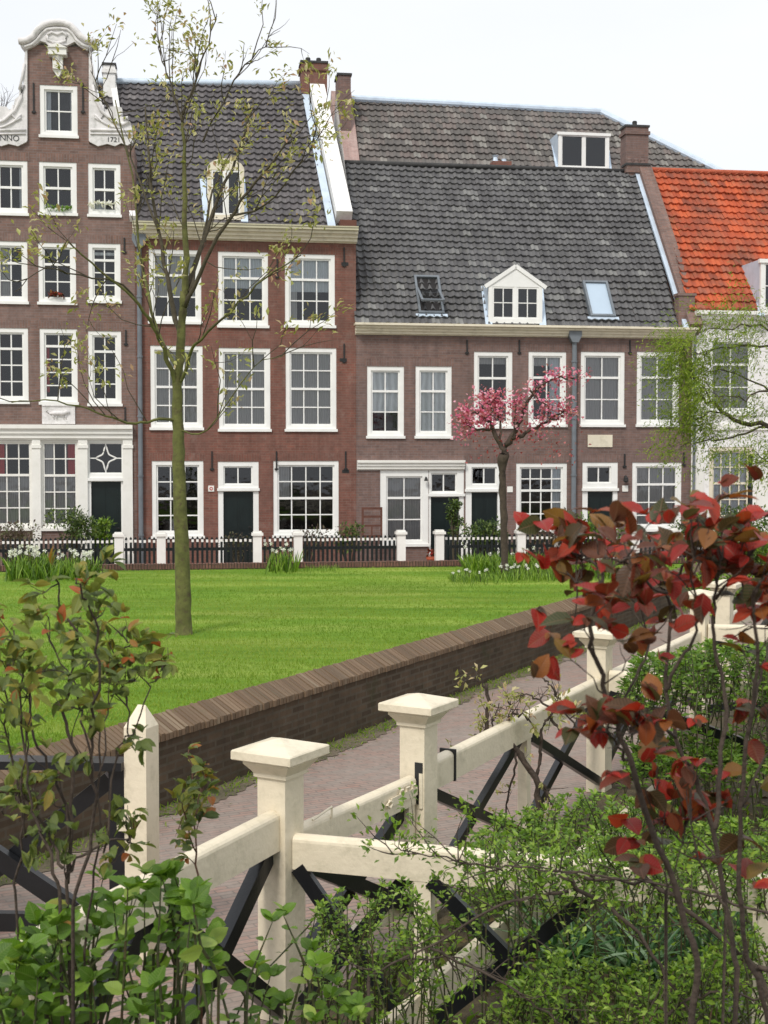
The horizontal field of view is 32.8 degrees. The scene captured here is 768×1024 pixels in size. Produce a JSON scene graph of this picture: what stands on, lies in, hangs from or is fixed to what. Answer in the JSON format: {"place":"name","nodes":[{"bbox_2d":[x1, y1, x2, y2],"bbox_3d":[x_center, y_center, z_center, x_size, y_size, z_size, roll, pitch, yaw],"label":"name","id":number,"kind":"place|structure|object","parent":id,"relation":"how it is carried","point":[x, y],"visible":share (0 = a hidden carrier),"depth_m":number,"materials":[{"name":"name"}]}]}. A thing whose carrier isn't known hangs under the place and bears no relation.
{"place":"outdoors","nodes":[
{"label":"outdoors","id":0,"kind":"place"},
{"bbox_2d":[0,564,680,754],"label":"lawn","id":1,"kind":"structure","parent":0,"point":[305,603],"depth_m":17.36,"materials":[{"name":"green plant"}]},
{"bbox_2d":[0,544,56,581],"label":"daffodil clump","id":2,"kind":"object","parent":1,"relation":"on","point":[27,567],"visible":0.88,"depth_m":22.53,"materials":[{"name":"green plant"}]},
{"bbox_2d":[37,548,104,581],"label":"daffodil clump","id":3,"kind":"object","parent":1,"relation":"on","point":[65,567],"visible":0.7,"depth_m":22.67,"materials":[{"name":"green plant"}]},
{"bbox_2d":[0,0,357,635],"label":"young tree","id":4,"kind":"object","parent":1,"relation":"on","point":[183,618],"visible":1,"depth_m":15.15,"materials":[{"name":"green plant"}]},
{"bbox_2d":[263,542,302,574],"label":"daffodil clump","id":5,"kind":"object","parent":1,"relation":"on","point":[280,561],"visible":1,"depth_m":24.03,"materials":[{"name":"green plant"}]},
{"bbox_2d":[447,567,498,587],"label":"daffodil clump","id":6,"kind":"object","parent":1,"relation":"on","point":[476,576],"visible":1,"depth_m":22.17,"materials":[{"name":"green plant"}]},
{"bbox_2d":[457,545,542,574],"bbox_3d":[2.208,0.861,24.061,1.762,0.505,2.482,0,2,0],"label":"daffodil clump","id":7,"kind":"object","parent":1,"relation":"on","point":[483,562],"visible":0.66,"depth_m":23.74,"materials":[{"name":"green plant"}]},
{"bbox_2d":[447,363,590,570],"bbox_3d":[2.371,-0.701,22.788,2.583,3.819,1.534,0,2,0],"label":"blossom tree","id":8,"kind":"object","parent":1,"relation":"on","point":[491,406],"visible":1,"depth_m":22.79,"materials":[{"name":"pink plant"}]},
{"bbox_2d":[494,563,556,582],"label":"daffodil clump","id":9,"kind":"object","parent":1,"relation":"on","point":[513,574],"visible":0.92,"depth_m":22.40,"materials":[{"name":"green plant"}]},
{"bbox_2d":[572,557,622,580],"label":"daffodil clump","id":10,"kind":"object","parent":1,"relation":"on","point":[606,574],"visible":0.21,"depth_m":22.98,"materials":[{"name":"green plant"}]},
{"bbox_2d":[0,589,741,885],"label":"verge","id":11,"kind":"structure","parent":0,"point":[220,796],"depth_m":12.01,"materials":[{"name":"green plant"}]},
{"bbox_2d":[0,564,763,1023],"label":"path","id":12,"kind":"structure","parent":0,"point":[350,774],"depth_m":10.59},
{"bbox_2d":[0,519,46,561],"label":"garden bush","id":13,"kind":"object","parent":12,"relation":"on","point":[19,535],"visible":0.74,"depth_m":31.55,"materials":[{"name":"green plant"}]},
{"bbox_2d":[0,19,137,564],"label":"gabled house","id":14,"kind":"structure","parent":12,"relation":"on","point":[64,141],"depth_m":32.71,"materials":[{"name":"brown brick"}]},
{"bbox_2d":[0,160,28,215],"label":"window","id":15,"kind":"structure","parent":14,"relation":"in","point":[22,165],"depth_m":32.43,"materials":[{"name":"white paint"}]},
{"bbox_2d":[0,241,28,303],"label":"window","id":16,"kind":"structure","parent":14,"relation":"in","point":[6,297],"depth_m":32.51,"materials":[{"name":"white paint"}]},
{"bbox_2d":[0,328,29,403],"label":"window","id":17,"kind":"structure","parent":14,"relation":"in","point":[10,331],"depth_m":32.59,"materials":[{"name":"white paint"}]},
{"bbox_2d":[0,440,33,530],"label":"window","id":18,"kind":"structure","parent":14,"relation":"in","point":[15,489],"depth_m":32.78,"materials":[{"name":"white paint"}]},
{"bbox_2d":[37,242,76,304],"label":"window","id":19,"kind":"structure","parent":14,"relation":"in","point":[43,300],"depth_m":32.63,"materials":[{"name":"white paint"}]},
{"bbox_2d":[38,162,77,215],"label":"window","id":20,"kind":"structure","parent":14,"relation":"in","point":[43,166],"depth_m":32.56,"materials":[{"name":"white paint"}]},
{"bbox_2d":[39,329,78,404],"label":"window","id":21,"kind":"structure","parent":14,"relation":"in","point":[45,385],"depth_m":32.74,"materials":[{"name":"white paint"}]},
{"bbox_2d":[39,85,78,138],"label":"window","id":22,"kind":"structure","parent":14,"relation":"in","point":[45,90],"depth_m":32.51,"materials":[{"name":"white paint"}]},
{"bbox_2d":[40,440,78,530],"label":"window","id":23,"kind":"structure","parent":14,"relation":"in","point":[58,491],"depth_m":32.92,"materials":[{"name":"white paint"}]},
{"bbox_2d":[87,163,121,217],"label":"window","id":24,"kind":"structure","parent":14,"relation":"in","point":[100,211],"depth_m":32.72,"materials":[{"name":"white paint"}]},
{"bbox_2d":[87,243,121,303],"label":"window","id":25,"kind":"structure","parent":14,"relation":"in","point":[92,247],"depth_m":32.81,"materials":[{"name":"white paint"}]},
{"bbox_2d":[87,331,122,405],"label":"window","id":26,"kind":"structure","parent":14,"relation":"in","point":[117,401],"depth_m":32.90,"materials":[{"name":"white paint"}]},
{"bbox_2d":[88,442,122,473],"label":"transom window","id":27,"kind":"structure","parent":14,"relation":"in","point":[89,443],"depth_m":33.01,"materials":[{"name":"white paint"}]},
{"bbox_2d":[91,482,120,563],"bbox_3d":[-7.033,0.318,33.104,0.743,2.177,0.110,0,2,-8],"label":"door","id":28,"kind":"structure","parent":14,"relation":"in","point":[105,496],"depth_m":33.09,"materials":[{"name":"black wood"}]},
{"bbox_2d":[43,505,101,558],"bbox_3d":[-7.539,0.638,31.880,1.424,1.646,1.057,0,2,0],"label":"garden bush","id":29,"kind":"object","parent":12,"relation":"on","point":[80,521],"visible":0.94,"depth_m":31.70,"materials":[{"name":"green plant"}]},
{"bbox_2d":[0,704,158,959],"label":"black gate","id":30,"kind":"structure","parent":12,"relation":"on","point":[135,782],"depth_m":7.10,"materials":[{"name":"beige paint"}]},
{"bbox_2d":[0,532,166,564],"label":"picket fence","id":31,"kind":"object","parent":12,"relation":"on","point":[160,549],"visible":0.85,"depth_m":29.97,"materials":[{"name":"black paint"}]},
{"bbox_2d":[89,516,113,563],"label":"garden bush","id":32,"kind":"object","parent":12,"relation":"on","point":[103,535],"visible":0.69,"depth_m":31.96,"materials":[{"name":"green plant"}]},
{"bbox_2d":[2,737,328,1023],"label":"garden fence","id":33,"kind":"object","parent":12,"relation":"on","point":[259,846],"visible":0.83,"depth_m":6.19,"materials":[{"name":"beige paint"}]},
{"bbox_2d":[95,57,358,563],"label":"red brick house","id":34,"kind":"structure","parent":12,"relation":"on","point":[274,455],"depth_m":33.60,"materials":[{"name":"brown brick"}]},
{"bbox_2d":[148,249,202,324],"bbox_3d":[-5.292,-5.695,33.090,1.365,1.874,0.218,0,2,-8],"label":"window","id":35,"kind":"structure","parent":34,"relation":"in","point":[162,292],"depth_m":33.12,"materials":[{"name":"white paint"}]},
{"bbox_2d":[149,345,203,429],"bbox_3d":[-5.269,-3.149,33.193,1.369,2.138,0.218,0,2,-8],"label":"window","id":36,"kind":"structure","parent":34,"relation":"in","point":[160,376],"depth_m":33.24,"materials":[{"name":"white paint"}]},
{"bbox_2d":[151,461,204,538],"bbox_3d":[-5.258,-0.312,33.306,1.355,1.980,0.219,0,2,-8],"label":"window","id":37,"kind":"structure","parent":34,"relation":"in","point":[155,464],"depth_m":33.29,"materials":[{"name":"white paint"}]},
{"bbox_2d":[223,492,252,562],"bbox_3d":[-3.746,0.431,33.585,0.764,1.913,0.110,0,2,-8],"label":"door","id":38,"kind":"structure","parent":34,"relation":"in","point":[237,506],"depth_m":33.57,"materials":[{"name":"black wood"}]},
{"bbox_2d":[223,466,252,484],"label":"transom window","id":39,"kind":"structure","parent":34,"relation":"in","point":[224,467],"depth_m":33.50,"materials":[{"name":"white paint"}]},
{"bbox_2d":[217,252,268,327],"bbox_3d":[-3.599,-5.659,33.337,1.326,1.927,0.218,0,2,-8],"label":"window","id":40,"kind":"structure","parent":34,"relation":"in","point":[251,260],"depth_m":33.36,"materials":[{"name":"white paint"}]},
{"bbox_2d":[218,348,271,431],"bbox_3d":[-3.570,-3.123,33.440,1.369,2.135,0.218,0,2,-8],"label":"window","id":41,"kind":"structure","parent":34,"relation":"in","point":[254,414],"depth_m":33.50,"materials":[{"name":"white paint"}]},
{"bbox_2d":[272,461,339,537],"bbox_3d":[-2.018,-0.330,33.774,1.749,1.980,0.217,0,2,-8],"label":"window","id":42,"kind":"structure","parent":34,"relation":"in","point":[281,477],"depth_m":33.78,"materials":[{"name":"white paint"}]},
{"bbox_2d":[284,254,335,327],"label":"window","id":43,"kind":"structure","parent":34,"relation":"in","point":[320,277],"depth_m":33.62,"materials":[{"name":"white paint"}]},
{"bbox_2d":[285,348,337,431],"bbox_3d":[-1.885,-3.146,33.684,1.369,2.150,0.218,0,2,-8],"label":"window","id":44,"kind":"structure","parent":34,"relation":"in","point":[310,372],"depth_m":33.74,"materials":[{"name":"white paint"}]},
{"bbox_2d":[166,531,303,563],"bbox_3d":[-3.464,0.980,30.459,3.190,1.060,0.270,0,2,-8],"label":"picket fence","id":45,"kind":"object","parent":12,"relation":"on","point":[257,548],"visible":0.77,"depth_m":30.43,"materials":[{"name":"black paint"}]},
{"bbox_2d":[218,531,252,562],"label":"garden bush","id":46,"kind":"object","parent":12,"relation":"on","point":[238,552],"visible":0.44,"depth_m":32.00,"materials":[{"name":"green plant"}]},
{"bbox_2d":[287,524,331,561],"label":"garden bush","id":47,"kind":"object","parent":12,"relation":"on","point":[312,534],"visible":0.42,"depth_m":32.25,"materials":[{"name":"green plant"}]},
{"bbox_2d":[0,557,697,571],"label":"garden wall","id":48,"kind":"structure","parent":12,"relation":"on","point":[262,565],"depth_m":24.82,"materials":[{"name":"brick"}]},
{"bbox_2d":[333,521,365,560],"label":"garden bush","id":49,"kind":"object","parent":12,"relation":"on","point":[352,529],"visible":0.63,"depth_m":32.22,"materials":[{"name":"green plant"}]},
{"bbox_2d":[303,530,406,561],"bbox_3d":[-0.688,0.964,30.861,2.471,1.060,0.270,0,2,-8],"label":"picket fence","id":50,"kind":"object","parent":12,"relation":"on","point":[400,547],"visible":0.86,"depth_m":30.85,"materials":[{"name":"black paint"}]},
{"bbox_2d":[0,563,714,854],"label":"garden wall","id":51,"kind":"structure","parent":12,"relation":"on","point":[326,704],"depth_m":12.29,"materials":[{"name":"brick"}]},
{"bbox_2d":[362,507,381,536],"bbox_3d":[-0.306,0.636,33.374,0.530,1.520,0.050,0,2,-8],"label":"wooden rack","id":52,"kind":"object","parent":12,"relation":"on","point":[373,508],"visible":0.57,"depth_m":33.35,"materials":[{"name":"brown wood"}]},
{"bbox_2d":[443,498,464,559],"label":"garden bush","id":53,"kind":"object","parent":12,"relation":"on","point":[455,521],"visible":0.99,"depth_m":32.81,"materials":[{"name":"green plant"}]},
{"bbox_2d":[454,516,512,556],"bbox_3d":[2.450,0.763,32.099,1.525,1.387,1.009,0,2,0],"label":"garden bush","id":54,"kind":"object","parent":12,"relation":"on","point":[488,528],"visible":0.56,"depth_m":31.97,"materials":[{"name":"green plant"}]},
{"bbox_2d":[378,677,601,930],"bbox_3d":[0.977,1.670,8.972,0.349,1.361,3.585,1,3,29],"label":"garden fence","id":55,"kind":"object","parent":12,"relation":"on","point":[416,717],"visible":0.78,"depth_m":8.09,"materials":[{"name":"beige paint"}]},
{"bbox_2d":[304,762,422,969],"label":"garden gate","id":56,"kind":"structure","parent":55,"relation":"attached to","point":[331,821],"depth_m":6.98,"materials":[{"name":"beige paint"}]},
{"bbox_2d":[446,661,586,836],"bbox_3d":[0.888,1.703,8.819,1.058,1.430,0.358,0,2,0],"label":"gnarled vine","id":57,"kind":"object","parent":55,"relation":"attached to","point":[533,774],"visible":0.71,"depth_m":8.81,"materials":[{"name":"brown plant"}]},
{"bbox_2d":[433,529,561,560],"bbox_3d":[2.767,0.945,31.362,3.196,1.060,0.270,0,2,-8],"label":"picket fence","id":58,"kind":"object","parent":12,"relation":"on","point":[439,546],"visible":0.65,"depth_m":31.27,"materials":[{"name":"white paint"}]},
{"bbox_2d":[344,121,702,560],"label":"long brick house","id":59,"kind":"structure","parent":12,"relation":"on","point":[495,274],"depth_m":34.84,"materials":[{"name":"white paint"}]},
{"bbox_2d":[366,366,404,438],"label":"window","id":60,"kind":"structure","parent":59,"relation":"in","point":[385,384],"depth_m":34.00,"materials":[{"name":"white paint"}]},
{"bbox_2d":[379,470,429,546],"bbox_3d":[0.525,-0.095,34.153,1.340,2.000,0.218,0,2,-8],"label":"window","id":61,"kind":"structure","parent":59,"relation":"in","point":[403,493],"depth_m":34.21,"materials":[{"name":"white paint"}]},
{"bbox_2d":[414,366,452,438],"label":"window","id":62,"kind":"structure","parent":59,"relation":"in","point":[433,383],"depth_m":34.20,"materials":[{"name":"white paint"}]},
{"bbox_2d":[431,473,456,491],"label":"transom window","id":63,"kind":"structure","parent":59,"relation":"in","point":[443,474],"depth_m":34.28,"materials":[{"name":"white paint"}]},
{"bbox_2d":[431,497,458,559],"bbox_3d":[1.588,0.479,34.386,0.759,1.754,0.060,0,2,-8],"label":"door","id":64,"kind":"structure","parent":59,"relation":"in","point":[438,509],"depth_m":34.33,"materials":[{"name":"black wood"}]},
{"bbox_2d":[471,492,496,557],"bbox_3d":[2.641,0.416,34.511,0.704,1.871,0.110,0,2,-8],"label":"door","id":65,"kind":"structure","parent":59,"relation":"in","point":[484,504],"depth_m":34.49,"materials":[{"name":"black wood"}]},
{"bbox_2d":[474,352,512,428],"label":"window","id":66,"kind":"structure","parent":59,"relation":"in","point":[492,358],"depth_m":34.37,"materials":[{"name":"white paint"}]},
{"bbox_2d":[515,463,566,531],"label":"window","id":67,"kind":"structure","parent":59,"relation":"in","point":[558,490],"depth_m":34.69,"materials":[{"name":"white paint"}]},
{"bbox_2d":[527,352,567,426],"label":"window","id":68,"kind":"structure","parent":59,"relation":"in","point":[557,359],"depth_m":34.60,"materials":[{"name":"white paint"}]},
{"bbox_2d":[587,466,610,482],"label":"transom window","id":69,"kind":"structure","parent":59,"relation":"in","point":[597,467],"depth_m":34.88,"materials":[{"name":"white paint"}]},
{"bbox_2d":[587,492,611,540],"bbox_3d":[5.761,0.392,34.989,0.701,1.881,0.060,0,2,-8],"label":"door","id":70,"kind":"structure","parent":59,"relation":"in","point":[596,500],"depth_m":34.94,"materials":[{"name":"black wood"}]},
{"bbox_2d":[579,352,625,426],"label":"window","id":71,"kind":"structure","parent":59,"relation":"in","point":[602,397],"depth_m":34.86,"materials":[{"name":"white paint"}]},
{"bbox_2d":[632,462,680,531],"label":"window","id":72,"kind":"structure","parent":59,"relation":"in","point":[647,489],"depth_m":35.17,"materials":[{"name":"white paint"}]},
{"bbox_2d":[635,352,678,426],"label":"window","id":73,"kind":"structure","parent":59,"relation":"in","point":[643,417],"depth_m":35.07,"materials":[{"name":"white paint"}]},
{"bbox_2d":[515,528,552,556],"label":"garden bush","id":74,"kind":"object","parent":12,"relation":"on","point":[543,531],"visible":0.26,"depth_m":32.15,"materials":[{"name":"plant"}]},
{"bbox_2d":[581,528,765,562],"bbox_3d":[7.082,0.920,31.987,5.576,1.060,0.270,0,2,-8],"label":"picket fence","id":75,"kind":"object","parent":12,"relation":"on","point":[640,541],"visible":0.07,"depth_m":31.79,"materials":[{"name":"white paint"}]},
{"bbox_2d":[625,167,767,532],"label":"white house","id":76,"kind":"structure","parent":12,"relation":"on","point":[718,219],"depth_m":35.90,"materials":[{"name":"paint"}]},
{"bbox_2d":[709,447,752,530],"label":"window","id":77,"kind":"structure","parent":76,"relation":"in","point":[714,489],"depth_m":35.47,"materials":[{"name":"beige paint"}]},
{"bbox_2d":[708,338,755,415],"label":"window","id":78,"kind":"structure","parent":76,"relation":"in","point":[749,374],"depth_m":35.37,"materials":[{"name":"white paint"}]},
{"bbox_2d":[670,557,753,623],"bbox_3d":[4.971,1.316,19.552,1.603,1.264,1.078,0,2,0],"label":"garden bush","id":79,"kind":"object","parent":12,"relation":"on","point":[727,576],"visible":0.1,"depth_m":19.55,"materials":[{"name":"plant"}]},
{"bbox_2d":[706,503,767,551],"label":"garden bush","id":80,"kind":"object","parent":12,"relation":"on","point":[735,512],"visible":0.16,"depth_m":30.44,"materials":[{"name":"green plant"}]},
{"bbox_2d":[719,522,767,577],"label":"garden bush","id":81,"kind":"object","parent":12,"relation":"on","point":[764,550],"visible":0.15,"depth_m":24.42,"materials":[{"name":"green plant"}]},
{"bbox_2d":[0,0,767,219],"label":"sky","id":82,"kind":"structure","parent":0,"point":[695,72],"materials":[{"name":"white"}]},
{"bbox_2d":[330,72,723,298],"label":"building","id":83,"kind":"structure","parent":0,"point":[395,129],"depth_m":47.92,"materials":[{"name":"tile"}]},
{"bbox_2d":[295,671,767,1023],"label":"soil","id":84,"kind":"structure","parent":0,"point":[443,917],"depth_m":7.59,"materials":[{"name":"brown soil"}]},
{"bbox_2d":[0,545,177,1023],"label":"rose bush","id":85,"kind":"object","parent":84,"relation":"on","point":[111,667],"visible":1,"depth_m":3.78,"materials":[{"name":"green plant"}]},
{"bbox_2d":[0,859,248,1023],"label":"green shrub","id":86,"kind":"object","parent":84,"relation":"on","point":[38,974],"visible":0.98,"depth_m":3.83,"materials":[{"name":"green plant"}]},
{"bbox_2d":[164,742,221,1023],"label":"rose shoot","id":87,"kind":"object","parent":84,"relation":"on","point":[188,806],"visible":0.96,"depth_m":4.37,"materials":[{"name":"green plant"}]},
{"bbox_2d":[230,901,374,1023],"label":"green shrub","id":88,"kind":"object","parent":84,"relation":"on","point":[353,1008],"visible":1,"depth_m":4.35,"materials":[{"name":"green plant"}]},
{"bbox_2d":[270,873,462,1023],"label":"fine leaved shrub","id":89,"kind":"object","parent":84,"relation":"on","point":[426,924],"visible":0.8,"depth_m":5.13,"materials":[{"name":"green plant"}]},
{"bbox_2d":[376,785,655,1023],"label":"edging board","id":90,"kind":"object","parent":84,"relation":"on","point":[473,954],"visible":0.23,"depth_m":6.67,"materials":[{"name":"beige paint"}]},
{"bbox_2d":[265,712,767,1023],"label":"ground cover","id":91,"kind":"object","parent":84,"relation":"on","point":[470,1017],"visible":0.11,"depth_m":7.12,"materials":[{"name":"green plant"}]},
{"bbox_2d":[292,833,767,1023],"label":"dividing fence","id":92,"kind":"object","parent":84,"relation":"on","point":[327,854],"visible":0.5,"depth_m":6.10,"materials":[{"name":"beige paint"}]},
{"bbox_2d":[316,719,767,1023],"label":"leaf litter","id":93,"kind":"object","parent":84,"relation":"on","point":[491,919],"visible":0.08,"depth_m":7.76,"materials":[{"name":"brown plant"}]},
{"bbox_2d":[323,781,767,1023],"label":"arching shrub","id":94,"kind":"object","parent":84,"relation":"on","point":[608,904],"visible":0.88,"depth_m":4.71,"materials":[{"name":"green plant"}]},
{"bbox_2d":[491,891,645,987],"bbox_3d":[0.919,2.155,6.922,0.841,0.547,1.022,0,2,0],"label":"strap leaved plant","id":95,"kind":"object","parent":84,"relation":"on","point":[554,943],"visible":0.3,"depth_m":6.80,"materials":[{"name":"green plant"}]},
{"bbox_2d":[435,787,767,971],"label":"fine leaved shrub","id":96,"kind":"object","parent":84,"relation":"on","point":[529,819],"visible":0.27,"depth_m":6.94,"materials":[{"name":"green plant"}]},
{"bbox_2d":[437,821,767,1023],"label":"fine leaved shrub","id":97,"kind":"object","parent":84,"relation":"on","point":[727,869],"visible":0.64,"depth_m":5.21,"materials":[{"name":"green plant"}]},
{"bbox_2d":[485,922,767,1023],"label":"shrub","id":98,"kind":"object","parent":84,"relation":"on","point":[513,1014],"visible":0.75,"depth_m":4.87,"materials":[{"name":"green plant"}]},
{"bbox_2d":[513,463,767,1023],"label":"bronze rose bush","id":99,"kind":"object","parent":84,"relation":"on","point":[639,576],"visible":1,"depth_m":2.74,"materials":[{"name":"brown plant"}]},
{"bbox_2d":[567,903,721,987],"bbox_3d":[1.282,2.183,6.770,0.977,0.501,0.957,1,3,29],"label":"strap leaved plant","id":100,"kind":"object","parent":84,"relation":"on","point":[611,948],"visible":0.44,"depth_m":6.76,"materials":[{"name":"green plant"}]},
{"bbox_2d":[572,579,741,791],"bbox_3d":[2.819,1.523,12.740,0.379,1.361,5.010,1,3,27],"label":"garden fence","id":101,"kind":"object","parent":84,"relation":"on","point":[599,759],"visible":0.38,"depth_m":10.67,"materials":[{"name":"beige paint"}]},
{"bbox_2d":[609,670,767,784],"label":"dividing fence","id":102,"kind":"object","parent":84,"relation":"on","point":[613,684],"visible":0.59,"depth_m":10.35,"materials":[{"name":"beige paint"}]},
{"bbox_2d":[613,636,767,837],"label":"leafy shrub","id":103,"kind":"object","parent":84,"relation":"on","point":[701,669],"visible":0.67,"depth_m":9.47,"materials":[{"name":"green plant"}]},
{"bbox_2d":[638,903,752,974],"bbox_3d":[1.758,2.177,6.839,1.033,0.507,0.910,0,2,0],"label":"strap leaved plant","id":104,"kind":"object","parent":84,"relation":"on","point":[697,938],"visible":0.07,"depth_m":6.87,"materials":[{"name":"green plant"}]},
{"bbox_2d":[624,265,767,496],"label":"willow tree","id":105,"kind":"object","parent":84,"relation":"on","point":[688,373],"visible":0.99,"depth_m":20.92,"materials":[{"name":"green plant"}]},
{"bbox_2d":[696,987,751,1023],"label":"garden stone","id":106,"kind":"object","parent":84,"relation":"on","point":[739,1014],"visible":0.04,"depth_m":6.22,"materials":[{"name":"grey stone"}]},
{"bbox_2d":[707,624,767,712],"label":"dividing fence","id":107,"kind":"object","parent":84,"relation":"on","point":[749,632],"visible":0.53,"depth_m":13.56,"materials":[{"name":"beige paint"}]},
{"bbox_2d":[733,603,767,670],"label":"garden fence","id":108,"kind":"object","parent":84,"relation":"on","point":[765,622],"visible":0.01,"depth_m":15.81,"materials":[{"name":"beige paint"}]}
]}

